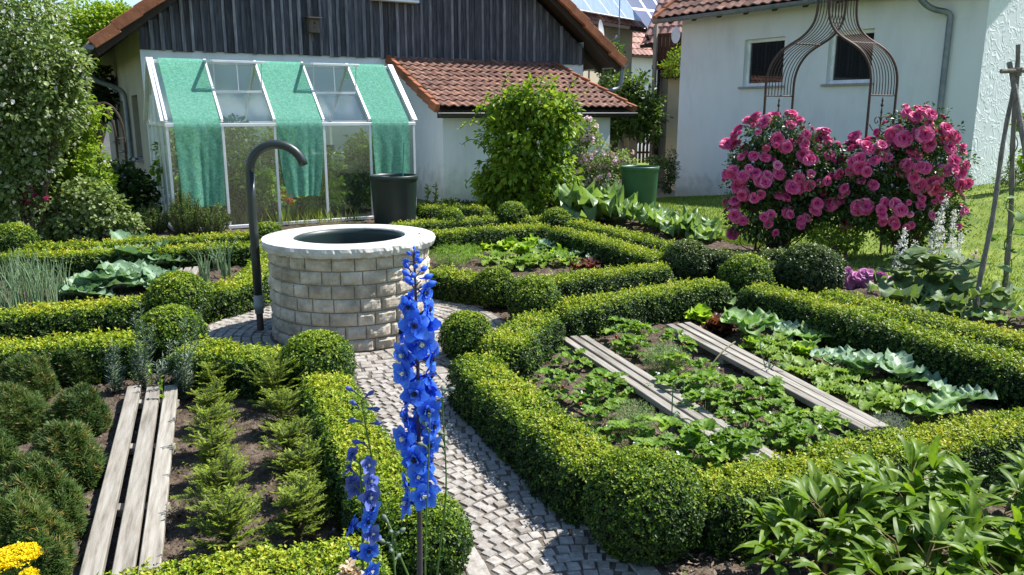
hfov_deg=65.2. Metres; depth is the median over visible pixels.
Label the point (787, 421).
strawberry plant
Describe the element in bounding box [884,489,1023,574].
peony
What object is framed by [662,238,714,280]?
box ball
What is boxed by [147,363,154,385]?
weed
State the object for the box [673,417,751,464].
strawberry plant
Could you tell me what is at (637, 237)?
box hedge
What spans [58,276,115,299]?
cabbage
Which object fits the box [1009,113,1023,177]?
vine
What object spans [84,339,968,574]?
seedling weeds
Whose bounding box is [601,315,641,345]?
strawberry plant
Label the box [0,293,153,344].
box hedge
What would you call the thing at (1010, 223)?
bean pole
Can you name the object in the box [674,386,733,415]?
strawberry plant
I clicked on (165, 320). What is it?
box ball
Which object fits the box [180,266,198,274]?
slatted walkway
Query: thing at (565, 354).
strawberry plant
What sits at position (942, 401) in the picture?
cabbage
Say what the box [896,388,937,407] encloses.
radish
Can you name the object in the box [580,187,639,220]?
rhubarb
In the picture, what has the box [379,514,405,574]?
delphinium
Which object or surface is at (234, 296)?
box hedge
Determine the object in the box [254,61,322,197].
shade net
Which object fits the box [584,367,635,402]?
strawberry plant
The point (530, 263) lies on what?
leaf salad
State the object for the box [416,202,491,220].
box hedge
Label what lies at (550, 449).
box hedge
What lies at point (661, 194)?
driveway
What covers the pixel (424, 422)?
delphinium
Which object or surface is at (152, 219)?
needle herb
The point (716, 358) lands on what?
dry stalk
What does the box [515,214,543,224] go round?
box hedge
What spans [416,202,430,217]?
box ball
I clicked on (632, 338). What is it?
strawberry plant
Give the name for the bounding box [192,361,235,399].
yew seedling
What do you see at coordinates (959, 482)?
peony
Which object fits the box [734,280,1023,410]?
box hedge
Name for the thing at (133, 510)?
slatted walkway
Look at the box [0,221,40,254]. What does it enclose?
box ball
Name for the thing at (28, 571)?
yarrow
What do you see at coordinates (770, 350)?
radish
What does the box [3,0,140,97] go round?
sky
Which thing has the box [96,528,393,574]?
box hedge
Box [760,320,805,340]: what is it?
cabbage
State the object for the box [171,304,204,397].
lavender
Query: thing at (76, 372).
needle mound
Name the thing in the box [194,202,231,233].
needle herb
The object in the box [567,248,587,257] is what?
cabbage
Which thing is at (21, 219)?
dark hedge bush
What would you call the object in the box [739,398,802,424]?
strawberry plant
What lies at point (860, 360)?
cabbage
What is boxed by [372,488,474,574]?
box ball
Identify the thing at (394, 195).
water barrel
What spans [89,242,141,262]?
cabbage
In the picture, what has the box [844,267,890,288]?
flowers
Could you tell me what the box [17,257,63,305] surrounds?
onion plant
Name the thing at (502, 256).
leaf salad
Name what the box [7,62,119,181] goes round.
dark tree
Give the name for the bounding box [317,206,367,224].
grass tuft
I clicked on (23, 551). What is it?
yarrow
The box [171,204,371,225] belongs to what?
greenhouse floor
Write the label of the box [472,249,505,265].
leaf salad
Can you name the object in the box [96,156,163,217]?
elder bush
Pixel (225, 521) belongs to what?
yew seedling
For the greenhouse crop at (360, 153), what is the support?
on the greenhouse floor
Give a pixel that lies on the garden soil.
(180, 486)
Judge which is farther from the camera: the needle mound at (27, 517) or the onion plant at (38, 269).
the onion plant at (38, 269)
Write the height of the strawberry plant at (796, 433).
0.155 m
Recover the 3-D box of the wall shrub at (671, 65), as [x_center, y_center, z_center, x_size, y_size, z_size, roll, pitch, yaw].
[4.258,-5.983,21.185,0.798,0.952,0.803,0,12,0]
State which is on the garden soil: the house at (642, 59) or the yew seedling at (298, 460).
the yew seedling at (298, 460)
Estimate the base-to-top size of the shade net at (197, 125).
2.143 m
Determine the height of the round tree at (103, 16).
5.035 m
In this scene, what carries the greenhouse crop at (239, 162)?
on the greenhouse floor
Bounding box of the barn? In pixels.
[72,0,628,205]
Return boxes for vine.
[457,72,588,215]
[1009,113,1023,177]
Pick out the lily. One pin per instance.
(292, 207)
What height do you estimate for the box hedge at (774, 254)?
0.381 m
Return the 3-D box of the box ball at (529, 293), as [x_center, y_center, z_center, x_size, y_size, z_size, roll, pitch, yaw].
[0.179,0.088,6.579,0.487,0.403,0.485,0,12,0]
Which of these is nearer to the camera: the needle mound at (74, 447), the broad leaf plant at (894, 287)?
the needle mound at (74, 447)
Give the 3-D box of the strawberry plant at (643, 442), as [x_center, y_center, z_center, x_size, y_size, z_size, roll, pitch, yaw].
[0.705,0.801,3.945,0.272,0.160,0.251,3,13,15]
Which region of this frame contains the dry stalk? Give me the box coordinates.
[709,341,735,366]
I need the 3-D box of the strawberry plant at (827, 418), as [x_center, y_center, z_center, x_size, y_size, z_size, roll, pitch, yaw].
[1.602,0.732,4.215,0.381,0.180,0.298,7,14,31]
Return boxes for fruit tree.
[593,39,632,170]
[598,68,672,149]
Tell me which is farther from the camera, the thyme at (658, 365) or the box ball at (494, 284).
the box ball at (494, 284)
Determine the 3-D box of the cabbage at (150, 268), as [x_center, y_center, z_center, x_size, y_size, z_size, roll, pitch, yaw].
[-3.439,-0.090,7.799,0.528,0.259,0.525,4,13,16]
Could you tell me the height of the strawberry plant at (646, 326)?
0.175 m
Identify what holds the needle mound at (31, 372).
on the garden soil
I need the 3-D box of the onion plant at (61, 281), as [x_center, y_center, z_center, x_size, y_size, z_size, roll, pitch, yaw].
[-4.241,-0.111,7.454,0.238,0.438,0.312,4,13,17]
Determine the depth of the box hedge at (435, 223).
11.26 m
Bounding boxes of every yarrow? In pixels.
[0,541,43,574]
[0,557,12,574]
[19,566,39,574]
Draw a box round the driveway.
[609,180,674,197]
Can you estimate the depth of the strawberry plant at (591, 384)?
4.65 m
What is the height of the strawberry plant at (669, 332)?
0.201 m
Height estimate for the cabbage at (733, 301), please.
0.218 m
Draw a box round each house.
[571,0,647,146]
[627,0,657,159]
[640,0,681,182]
[651,0,1023,196]
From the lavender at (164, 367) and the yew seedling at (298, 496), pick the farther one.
the lavender at (164, 367)
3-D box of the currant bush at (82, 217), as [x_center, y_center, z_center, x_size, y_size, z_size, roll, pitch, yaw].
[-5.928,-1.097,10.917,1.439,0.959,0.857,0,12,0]
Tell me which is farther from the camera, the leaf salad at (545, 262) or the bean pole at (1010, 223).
the leaf salad at (545, 262)
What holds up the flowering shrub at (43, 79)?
on the garden soil
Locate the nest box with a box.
[304,8,322,41]
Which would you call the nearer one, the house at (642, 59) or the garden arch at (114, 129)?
the garden arch at (114, 129)
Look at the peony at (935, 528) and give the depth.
2.60 m
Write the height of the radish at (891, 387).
0.117 m
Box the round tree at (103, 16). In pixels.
[33,0,138,164]
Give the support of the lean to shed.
on the ground at (419, 201)
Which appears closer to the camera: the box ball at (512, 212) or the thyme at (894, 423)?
the thyme at (894, 423)
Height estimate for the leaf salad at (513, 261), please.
0.175 m
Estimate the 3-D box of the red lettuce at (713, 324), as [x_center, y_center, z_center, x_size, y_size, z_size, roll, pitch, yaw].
[1.652,0.295,6.335,0.323,0.204,0.317,8,14,31]
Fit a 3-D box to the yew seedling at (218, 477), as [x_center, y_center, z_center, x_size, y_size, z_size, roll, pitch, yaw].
[-1.245,0.839,3.391,0.345,0.312,0.361,-9,15,-37]
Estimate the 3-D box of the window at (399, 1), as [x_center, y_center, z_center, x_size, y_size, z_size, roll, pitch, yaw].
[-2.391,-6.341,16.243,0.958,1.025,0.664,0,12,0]
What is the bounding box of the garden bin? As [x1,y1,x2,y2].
[621,165,659,206]
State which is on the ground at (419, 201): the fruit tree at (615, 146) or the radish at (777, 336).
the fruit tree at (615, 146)
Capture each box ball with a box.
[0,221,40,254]
[134,303,209,368]
[142,270,214,323]
[248,221,284,241]
[278,329,357,395]
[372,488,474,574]
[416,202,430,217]
[436,207,464,224]
[438,309,494,359]
[470,266,516,307]
[494,200,528,224]
[505,274,561,317]
[539,206,572,231]
[579,445,709,566]
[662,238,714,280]
[715,252,774,297]
[774,242,845,296]
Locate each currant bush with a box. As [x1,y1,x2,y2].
[22,173,134,241]
[110,212,150,236]
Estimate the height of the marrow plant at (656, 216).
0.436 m
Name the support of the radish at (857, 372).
on the garden soil
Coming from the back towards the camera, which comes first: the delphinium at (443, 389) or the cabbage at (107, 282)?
the cabbage at (107, 282)
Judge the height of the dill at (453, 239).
0.292 m
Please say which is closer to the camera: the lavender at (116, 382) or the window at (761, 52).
the lavender at (116, 382)
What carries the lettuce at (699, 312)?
on the garden soil
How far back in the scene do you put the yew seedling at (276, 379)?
4.66 m
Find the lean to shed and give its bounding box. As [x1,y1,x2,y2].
[385,55,636,202]
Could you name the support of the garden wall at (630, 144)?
on the ground at (419, 201)
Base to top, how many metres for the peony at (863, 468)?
0.557 m
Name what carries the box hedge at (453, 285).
on the garden soil
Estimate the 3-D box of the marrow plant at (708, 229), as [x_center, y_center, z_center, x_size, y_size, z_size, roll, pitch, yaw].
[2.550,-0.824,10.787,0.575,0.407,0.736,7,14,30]
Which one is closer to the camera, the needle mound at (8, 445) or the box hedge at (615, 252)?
the needle mound at (8, 445)
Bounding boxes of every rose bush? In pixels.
[718,109,864,250]
[823,101,982,254]
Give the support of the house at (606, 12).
on the ground at (419, 201)
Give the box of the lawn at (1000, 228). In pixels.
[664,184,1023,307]
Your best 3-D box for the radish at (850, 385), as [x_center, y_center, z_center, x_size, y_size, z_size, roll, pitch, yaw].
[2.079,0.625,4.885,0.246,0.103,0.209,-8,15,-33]
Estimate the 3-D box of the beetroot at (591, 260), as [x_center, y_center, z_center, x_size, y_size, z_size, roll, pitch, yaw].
[0.895,-0.271,8.992,0.266,0.139,0.296,-5,13,-22]
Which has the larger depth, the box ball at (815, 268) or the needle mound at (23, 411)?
the box ball at (815, 268)
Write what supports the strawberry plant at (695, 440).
on the garden soil
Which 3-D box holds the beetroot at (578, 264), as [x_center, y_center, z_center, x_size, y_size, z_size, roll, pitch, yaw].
[0.748,-0.255,8.933,0.240,0.098,0.292,-2,12,-8]
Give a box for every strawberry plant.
[531,366,581,395]
[549,346,593,372]
[559,379,620,408]
[574,403,619,433]
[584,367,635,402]
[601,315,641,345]
[603,413,656,447]
[611,333,657,361]
[621,322,666,341]
[633,431,681,452]
[638,413,699,447]
[643,371,696,392]
[648,350,704,376]
[653,433,723,470]
[656,327,697,352]
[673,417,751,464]
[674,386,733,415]
[684,357,721,385]
[687,369,740,405]
[702,427,768,464]
[714,402,775,439]
[717,374,770,408]
[736,375,795,407]
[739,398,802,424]
[753,416,812,453]
[774,426,838,457]
[778,406,823,432]
[788,405,856,443]
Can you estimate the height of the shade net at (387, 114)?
2.143 m
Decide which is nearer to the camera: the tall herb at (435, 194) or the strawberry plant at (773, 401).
the strawberry plant at (773, 401)
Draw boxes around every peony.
[731,458,934,574]
[790,499,1023,574]
[809,432,1021,557]
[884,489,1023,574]
[888,451,1023,574]
[974,442,1023,512]
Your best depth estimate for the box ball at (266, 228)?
9.81 m
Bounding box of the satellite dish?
[588,19,616,78]
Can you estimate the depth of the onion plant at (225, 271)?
8.39 m
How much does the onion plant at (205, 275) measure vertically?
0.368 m
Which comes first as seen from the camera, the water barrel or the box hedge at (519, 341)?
the box hedge at (519, 341)
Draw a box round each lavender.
[102,338,126,392]
[127,303,156,387]
[151,339,174,386]
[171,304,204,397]
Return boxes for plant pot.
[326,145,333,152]
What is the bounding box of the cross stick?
[999,67,1023,75]
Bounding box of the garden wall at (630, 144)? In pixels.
[609,138,636,169]
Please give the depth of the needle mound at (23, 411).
4.22 m
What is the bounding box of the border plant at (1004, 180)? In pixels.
[991,155,1023,185]
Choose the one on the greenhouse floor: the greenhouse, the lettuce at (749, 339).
the greenhouse
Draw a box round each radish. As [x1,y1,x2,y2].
[750,340,791,358]
[763,330,794,349]
[770,353,798,369]
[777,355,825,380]
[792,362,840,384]
[812,375,845,395]
[814,370,857,391]
[828,365,875,384]
[836,381,865,398]
[840,384,896,414]
[861,377,898,387]
[863,380,903,400]
[874,395,916,413]
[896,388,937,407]
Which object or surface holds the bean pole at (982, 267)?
on the garden soil
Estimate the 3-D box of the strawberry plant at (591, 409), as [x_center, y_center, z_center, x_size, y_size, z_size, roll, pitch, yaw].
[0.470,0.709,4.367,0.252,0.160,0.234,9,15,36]
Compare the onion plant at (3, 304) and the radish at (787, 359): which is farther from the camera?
the onion plant at (3, 304)
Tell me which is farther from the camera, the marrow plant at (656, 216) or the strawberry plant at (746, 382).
the marrow plant at (656, 216)
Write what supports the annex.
on the ground at (419, 201)
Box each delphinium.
[342,445,381,574]
[345,386,408,574]
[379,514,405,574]
[392,246,442,574]
[417,413,431,574]
[436,385,454,574]
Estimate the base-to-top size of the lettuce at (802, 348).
0.139 m
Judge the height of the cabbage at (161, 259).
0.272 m
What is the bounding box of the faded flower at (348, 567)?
[337,557,363,574]
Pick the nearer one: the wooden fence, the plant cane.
the plant cane
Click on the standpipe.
(256, 152)
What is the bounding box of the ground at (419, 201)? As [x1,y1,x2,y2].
[0,128,658,238]
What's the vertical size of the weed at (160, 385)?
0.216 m
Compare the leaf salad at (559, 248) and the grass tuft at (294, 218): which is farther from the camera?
the grass tuft at (294, 218)
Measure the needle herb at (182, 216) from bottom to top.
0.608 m
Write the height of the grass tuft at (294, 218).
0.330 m
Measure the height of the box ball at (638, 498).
0.415 m
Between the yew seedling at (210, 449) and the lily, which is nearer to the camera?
the yew seedling at (210, 449)
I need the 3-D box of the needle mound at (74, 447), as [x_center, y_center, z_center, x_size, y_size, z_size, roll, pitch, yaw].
[-2.098,0.760,3.736,0.400,0.349,0.380,11,16,40]
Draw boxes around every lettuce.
[684,302,712,322]
[700,311,739,337]
[738,334,768,351]
[784,339,818,359]
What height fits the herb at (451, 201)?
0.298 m
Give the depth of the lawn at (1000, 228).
10.43 m
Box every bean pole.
[973,57,1020,304]
[1002,44,1020,298]
[1006,61,1023,158]
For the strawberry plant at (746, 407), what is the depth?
4.29 m
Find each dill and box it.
[428,243,473,266]
[435,229,463,250]
[456,243,482,259]
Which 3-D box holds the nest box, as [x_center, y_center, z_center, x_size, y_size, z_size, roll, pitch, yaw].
[-3.862,-5.124,15.585,0.280,0.620,0.278,-7,14,-30]
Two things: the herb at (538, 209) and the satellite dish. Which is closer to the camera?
the herb at (538, 209)
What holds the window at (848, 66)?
in the house at (956, 55)
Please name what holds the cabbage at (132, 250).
on the garden soil
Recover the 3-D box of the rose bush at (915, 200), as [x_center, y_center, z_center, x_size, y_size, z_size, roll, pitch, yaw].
[4.571,-1.252,9.407,1.764,1.833,1.100,0,12,0]
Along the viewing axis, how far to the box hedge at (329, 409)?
3.67 m
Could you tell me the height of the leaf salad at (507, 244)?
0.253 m
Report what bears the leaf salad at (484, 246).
on the garden soil
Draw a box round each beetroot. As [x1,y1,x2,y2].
[569,260,589,268]
[579,256,601,266]
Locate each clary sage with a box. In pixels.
[874,227,930,293]
[911,194,964,283]
[926,247,991,296]
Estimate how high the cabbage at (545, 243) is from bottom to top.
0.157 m
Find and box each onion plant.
[0,246,24,290]
[0,264,20,311]
[7,246,43,304]
[16,251,47,289]
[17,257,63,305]
[32,254,71,299]
[189,247,212,282]
[206,239,222,270]
[210,238,237,278]
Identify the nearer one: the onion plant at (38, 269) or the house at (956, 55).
the onion plant at (38, 269)
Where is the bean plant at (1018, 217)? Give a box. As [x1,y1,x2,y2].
[991,137,1023,299]
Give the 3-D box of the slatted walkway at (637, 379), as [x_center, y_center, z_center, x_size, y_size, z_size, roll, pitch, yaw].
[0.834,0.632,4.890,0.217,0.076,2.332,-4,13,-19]
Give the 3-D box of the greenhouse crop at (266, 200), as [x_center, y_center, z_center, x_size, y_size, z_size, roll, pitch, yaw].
[-3.967,-1.478,12.633,0.937,0.927,1.019,0,12,0]
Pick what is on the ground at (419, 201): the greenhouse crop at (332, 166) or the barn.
the barn
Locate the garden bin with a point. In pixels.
(642, 180)
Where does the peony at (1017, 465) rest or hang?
on the garden soil
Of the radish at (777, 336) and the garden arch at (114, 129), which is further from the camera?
the garden arch at (114, 129)
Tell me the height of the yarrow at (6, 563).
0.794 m
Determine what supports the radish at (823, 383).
on the garden soil
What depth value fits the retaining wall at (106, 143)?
29.68 m
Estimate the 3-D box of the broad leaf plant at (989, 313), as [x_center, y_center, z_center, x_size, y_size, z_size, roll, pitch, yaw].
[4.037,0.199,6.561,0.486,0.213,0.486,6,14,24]
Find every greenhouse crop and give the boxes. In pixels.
[149,127,212,219]
[211,113,264,218]
[229,165,287,221]
[252,121,302,214]
[293,171,349,218]
[318,146,357,213]
[336,128,375,210]
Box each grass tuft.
[220,207,262,224]
[266,207,328,225]
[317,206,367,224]
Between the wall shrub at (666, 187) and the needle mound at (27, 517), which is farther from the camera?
the wall shrub at (666, 187)
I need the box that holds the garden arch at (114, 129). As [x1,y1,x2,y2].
[88,101,129,187]
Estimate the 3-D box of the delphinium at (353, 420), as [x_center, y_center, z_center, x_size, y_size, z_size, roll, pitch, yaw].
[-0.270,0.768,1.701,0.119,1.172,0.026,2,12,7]
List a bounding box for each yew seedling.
[170,442,265,533]
[176,399,242,452]
[176,483,278,556]
[186,421,244,484]
[187,375,239,424]
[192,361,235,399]
[234,349,311,406]
[255,387,307,435]
[257,414,317,466]
[262,470,333,538]
[268,435,323,492]
[271,469,338,524]
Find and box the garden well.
[261,224,435,351]
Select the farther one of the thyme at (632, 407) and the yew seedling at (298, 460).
the thyme at (632, 407)
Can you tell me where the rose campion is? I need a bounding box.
[21,186,49,233]
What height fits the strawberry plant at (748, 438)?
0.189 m
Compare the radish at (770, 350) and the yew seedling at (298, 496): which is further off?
the radish at (770, 350)
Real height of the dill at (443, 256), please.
0.273 m
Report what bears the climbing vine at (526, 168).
on the ground at (419, 201)
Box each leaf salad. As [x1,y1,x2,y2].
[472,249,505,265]
[474,240,495,252]
[483,250,518,261]
[495,235,517,251]
[499,253,533,270]
[509,239,537,257]
[514,256,542,269]
[522,232,544,248]
[525,247,553,258]
[532,251,562,267]
[543,250,580,266]
[548,243,571,259]
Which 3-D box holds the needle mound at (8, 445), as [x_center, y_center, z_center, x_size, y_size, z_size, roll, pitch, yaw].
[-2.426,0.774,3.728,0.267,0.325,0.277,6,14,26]
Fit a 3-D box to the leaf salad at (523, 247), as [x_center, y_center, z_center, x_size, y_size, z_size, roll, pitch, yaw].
[0.170,-0.474,9.711,0.356,0.223,0.344,-12,17,-43]
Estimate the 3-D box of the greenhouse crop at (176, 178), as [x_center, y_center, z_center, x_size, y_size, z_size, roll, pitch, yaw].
[-5.141,-1.795,12.568,1.079,1.672,1.057,0,12,0]
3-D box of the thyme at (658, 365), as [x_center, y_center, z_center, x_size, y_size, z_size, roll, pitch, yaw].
[1.012,0.464,5.314,0.336,0.224,0.323,0,12,0]
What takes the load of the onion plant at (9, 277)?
on the garden soil
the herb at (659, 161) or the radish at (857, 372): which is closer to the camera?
the radish at (857, 372)
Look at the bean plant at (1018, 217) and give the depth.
7.18 m
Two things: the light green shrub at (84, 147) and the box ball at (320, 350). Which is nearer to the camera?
the box ball at (320, 350)
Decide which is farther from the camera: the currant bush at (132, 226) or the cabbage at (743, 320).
the currant bush at (132, 226)
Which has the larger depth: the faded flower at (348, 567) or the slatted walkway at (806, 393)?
the slatted walkway at (806, 393)
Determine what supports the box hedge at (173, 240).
on the garden soil
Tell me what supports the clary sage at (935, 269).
on the garden soil
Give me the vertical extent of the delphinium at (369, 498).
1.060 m
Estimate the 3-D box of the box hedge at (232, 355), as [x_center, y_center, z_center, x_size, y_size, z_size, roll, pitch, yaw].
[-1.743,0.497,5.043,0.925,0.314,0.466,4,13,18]
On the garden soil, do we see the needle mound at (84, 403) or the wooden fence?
the needle mound at (84, 403)
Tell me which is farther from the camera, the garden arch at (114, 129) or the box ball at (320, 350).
the garden arch at (114, 129)
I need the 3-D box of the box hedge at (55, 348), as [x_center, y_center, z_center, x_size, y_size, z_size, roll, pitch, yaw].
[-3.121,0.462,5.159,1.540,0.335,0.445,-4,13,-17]
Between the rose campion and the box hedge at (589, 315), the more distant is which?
the rose campion
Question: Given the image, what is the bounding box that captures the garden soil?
[0,218,1023,574]
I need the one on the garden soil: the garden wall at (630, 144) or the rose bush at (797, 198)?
the rose bush at (797, 198)
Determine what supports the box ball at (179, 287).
on the garden soil
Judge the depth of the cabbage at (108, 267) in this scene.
7.87 m
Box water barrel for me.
[369,173,417,224]
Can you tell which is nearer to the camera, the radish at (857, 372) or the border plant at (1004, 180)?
the radish at (857, 372)
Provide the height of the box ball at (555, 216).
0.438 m
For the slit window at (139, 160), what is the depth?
15.74 m
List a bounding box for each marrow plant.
[620,199,677,226]
[641,205,699,233]
[660,214,706,236]
[680,213,726,241]
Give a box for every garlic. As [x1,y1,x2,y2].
[670,379,692,431]
[760,339,785,368]
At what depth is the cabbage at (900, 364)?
5.10 m
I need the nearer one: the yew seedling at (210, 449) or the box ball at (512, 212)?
the yew seedling at (210, 449)
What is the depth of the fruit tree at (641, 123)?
21.22 m
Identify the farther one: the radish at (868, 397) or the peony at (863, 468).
the radish at (868, 397)
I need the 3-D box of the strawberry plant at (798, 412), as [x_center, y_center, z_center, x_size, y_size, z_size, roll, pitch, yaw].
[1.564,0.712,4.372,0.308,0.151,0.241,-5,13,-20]
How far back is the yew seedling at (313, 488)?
3.40 m
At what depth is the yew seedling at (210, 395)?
4.40 m
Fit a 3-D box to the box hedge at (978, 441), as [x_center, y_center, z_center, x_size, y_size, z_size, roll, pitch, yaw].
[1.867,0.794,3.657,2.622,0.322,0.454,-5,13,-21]
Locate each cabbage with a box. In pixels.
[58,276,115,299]
[60,268,139,289]
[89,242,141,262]
[96,260,157,287]
[102,229,147,240]
[108,239,175,265]
[127,264,180,287]
[140,247,192,265]
[535,238,557,248]
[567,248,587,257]
[586,251,603,261]
[720,306,782,336]
[721,288,739,304]
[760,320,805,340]
[785,321,836,343]
[809,344,855,367]
[829,348,885,381]
[866,348,946,384]
[901,389,966,421]
[927,380,997,406]
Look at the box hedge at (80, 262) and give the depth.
8.67 m
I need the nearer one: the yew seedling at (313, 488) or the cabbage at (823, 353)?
the yew seedling at (313, 488)
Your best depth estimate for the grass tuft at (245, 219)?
12.20 m
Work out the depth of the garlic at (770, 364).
5.16 m
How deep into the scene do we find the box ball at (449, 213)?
11.36 m
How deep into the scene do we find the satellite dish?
22.55 m
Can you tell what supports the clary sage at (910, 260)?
on the garden soil
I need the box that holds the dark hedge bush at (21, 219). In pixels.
[0,111,53,223]
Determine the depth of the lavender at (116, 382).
4.95 m
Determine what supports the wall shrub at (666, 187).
on the ground at (419, 201)
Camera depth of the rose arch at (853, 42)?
9.46 m
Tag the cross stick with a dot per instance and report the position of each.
(1018, 70)
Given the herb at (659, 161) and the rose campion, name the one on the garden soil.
the rose campion
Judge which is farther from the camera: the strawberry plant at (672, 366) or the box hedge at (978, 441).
the strawberry plant at (672, 366)
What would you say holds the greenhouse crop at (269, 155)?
on the greenhouse floor
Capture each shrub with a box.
[0,0,97,235]
[33,91,120,203]
[657,146,680,194]
[658,43,680,79]
[805,222,868,261]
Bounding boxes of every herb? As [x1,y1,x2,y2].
[135,202,169,234]
[167,191,202,234]
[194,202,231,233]
[424,184,431,203]
[432,182,440,204]
[436,197,478,205]
[523,182,581,216]
[643,154,669,168]
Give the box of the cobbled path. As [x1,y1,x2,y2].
[123,277,703,574]
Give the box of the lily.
[274,189,298,220]
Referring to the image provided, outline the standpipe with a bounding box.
[245,140,307,330]
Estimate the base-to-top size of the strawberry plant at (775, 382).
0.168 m
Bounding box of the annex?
[659,72,679,189]
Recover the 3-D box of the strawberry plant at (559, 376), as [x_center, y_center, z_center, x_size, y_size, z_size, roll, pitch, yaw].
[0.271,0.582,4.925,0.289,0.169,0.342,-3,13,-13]
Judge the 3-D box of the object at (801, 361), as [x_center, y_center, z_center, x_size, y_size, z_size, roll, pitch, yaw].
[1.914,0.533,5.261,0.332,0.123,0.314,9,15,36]
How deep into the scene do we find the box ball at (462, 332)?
5.51 m
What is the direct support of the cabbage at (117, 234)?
on the garden soil
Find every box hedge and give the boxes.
[0,240,250,279]
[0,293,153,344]
[0,326,155,385]
[20,229,249,255]
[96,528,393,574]
[167,333,287,400]
[205,238,270,323]
[294,369,439,547]
[388,213,503,230]
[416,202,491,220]
[428,263,482,305]
[429,221,551,253]
[445,349,620,526]
[475,308,566,381]
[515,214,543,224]
[516,261,674,304]
[545,276,732,338]
[546,225,668,268]
[563,217,676,255]
[687,406,1023,561]
[700,246,779,285]
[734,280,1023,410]
[757,246,849,286]
[816,287,1023,360]
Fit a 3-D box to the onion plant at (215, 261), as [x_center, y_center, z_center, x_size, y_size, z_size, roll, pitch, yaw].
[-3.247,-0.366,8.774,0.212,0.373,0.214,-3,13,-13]
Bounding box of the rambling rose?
[560,115,638,190]
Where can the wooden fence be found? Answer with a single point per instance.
(643, 152)
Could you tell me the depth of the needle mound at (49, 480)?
3.21 m
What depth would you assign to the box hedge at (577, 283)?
7.36 m
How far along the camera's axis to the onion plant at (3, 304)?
6.83 m
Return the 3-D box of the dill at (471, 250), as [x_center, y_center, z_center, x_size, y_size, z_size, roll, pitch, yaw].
[-0.502,-0.423,9.393,0.357,0.213,0.365,0,12,0]
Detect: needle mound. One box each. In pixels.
[0,351,61,401]
[0,381,50,444]
[0,427,18,477]
[0,448,89,540]
[0,485,80,574]
[26,417,107,490]
[43,381,112,435]
[54,342,101,387]
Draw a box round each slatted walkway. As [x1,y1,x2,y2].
[79,385,179,574]
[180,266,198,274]
[563,335,779,464]
[666,322,888,434]
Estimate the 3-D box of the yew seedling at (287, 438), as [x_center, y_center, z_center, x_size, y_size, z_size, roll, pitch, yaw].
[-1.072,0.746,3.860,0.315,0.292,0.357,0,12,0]
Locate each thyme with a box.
[610,398,655,432]
[640,342,687,372]
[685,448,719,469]
[872,411,909,435]
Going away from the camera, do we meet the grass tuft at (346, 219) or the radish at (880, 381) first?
the radish at (880, 381)
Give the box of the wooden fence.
[632,130,657,162]
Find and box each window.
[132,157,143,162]
[370,0,418,3]
[738,37,784,88]
[820,29,874,86]
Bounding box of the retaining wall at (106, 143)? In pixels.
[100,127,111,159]
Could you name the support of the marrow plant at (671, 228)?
on the garden soil
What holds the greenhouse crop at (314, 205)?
on the greenhouse floor
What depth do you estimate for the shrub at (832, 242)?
9.34 m
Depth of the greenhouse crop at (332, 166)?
13.38 m
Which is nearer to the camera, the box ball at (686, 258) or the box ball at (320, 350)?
the box ball at (320, 350)
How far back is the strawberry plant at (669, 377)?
4.85 m
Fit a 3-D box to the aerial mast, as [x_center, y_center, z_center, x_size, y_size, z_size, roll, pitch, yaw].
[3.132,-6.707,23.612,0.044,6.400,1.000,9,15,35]
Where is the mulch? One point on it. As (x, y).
(724, 567)
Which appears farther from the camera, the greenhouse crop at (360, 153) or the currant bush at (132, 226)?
the greenhouse crop at (360, 153)
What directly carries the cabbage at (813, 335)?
on the garden soil
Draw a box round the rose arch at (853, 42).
[754,0,898,256]
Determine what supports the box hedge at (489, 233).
on the garden soil
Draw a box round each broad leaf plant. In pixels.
[867,271,978,318]
[925,280,1014,315]
[970,294,1023,324]
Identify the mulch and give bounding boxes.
[660,521,1009,574]
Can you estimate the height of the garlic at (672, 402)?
0.328 m
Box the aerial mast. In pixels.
[617,0,619,72]
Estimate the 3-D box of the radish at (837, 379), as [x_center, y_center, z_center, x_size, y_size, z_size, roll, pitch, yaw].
[2.035,0.591,5.030,0.249,0.108,0.212,5,13,21]
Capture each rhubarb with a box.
[553,178,623,222]
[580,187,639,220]
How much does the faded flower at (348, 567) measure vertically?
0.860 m
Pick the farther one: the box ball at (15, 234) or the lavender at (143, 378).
the box ball at (15, 234)
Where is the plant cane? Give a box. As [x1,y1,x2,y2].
[402,142,404,175]
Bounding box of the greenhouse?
[143,57,416,230]
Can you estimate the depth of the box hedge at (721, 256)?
8.07 m
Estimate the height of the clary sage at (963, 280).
0.487 m
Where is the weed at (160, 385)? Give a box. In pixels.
[158,375,164,405]
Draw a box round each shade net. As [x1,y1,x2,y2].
[157,58,225,206]
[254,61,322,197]
[344,64,409,173]

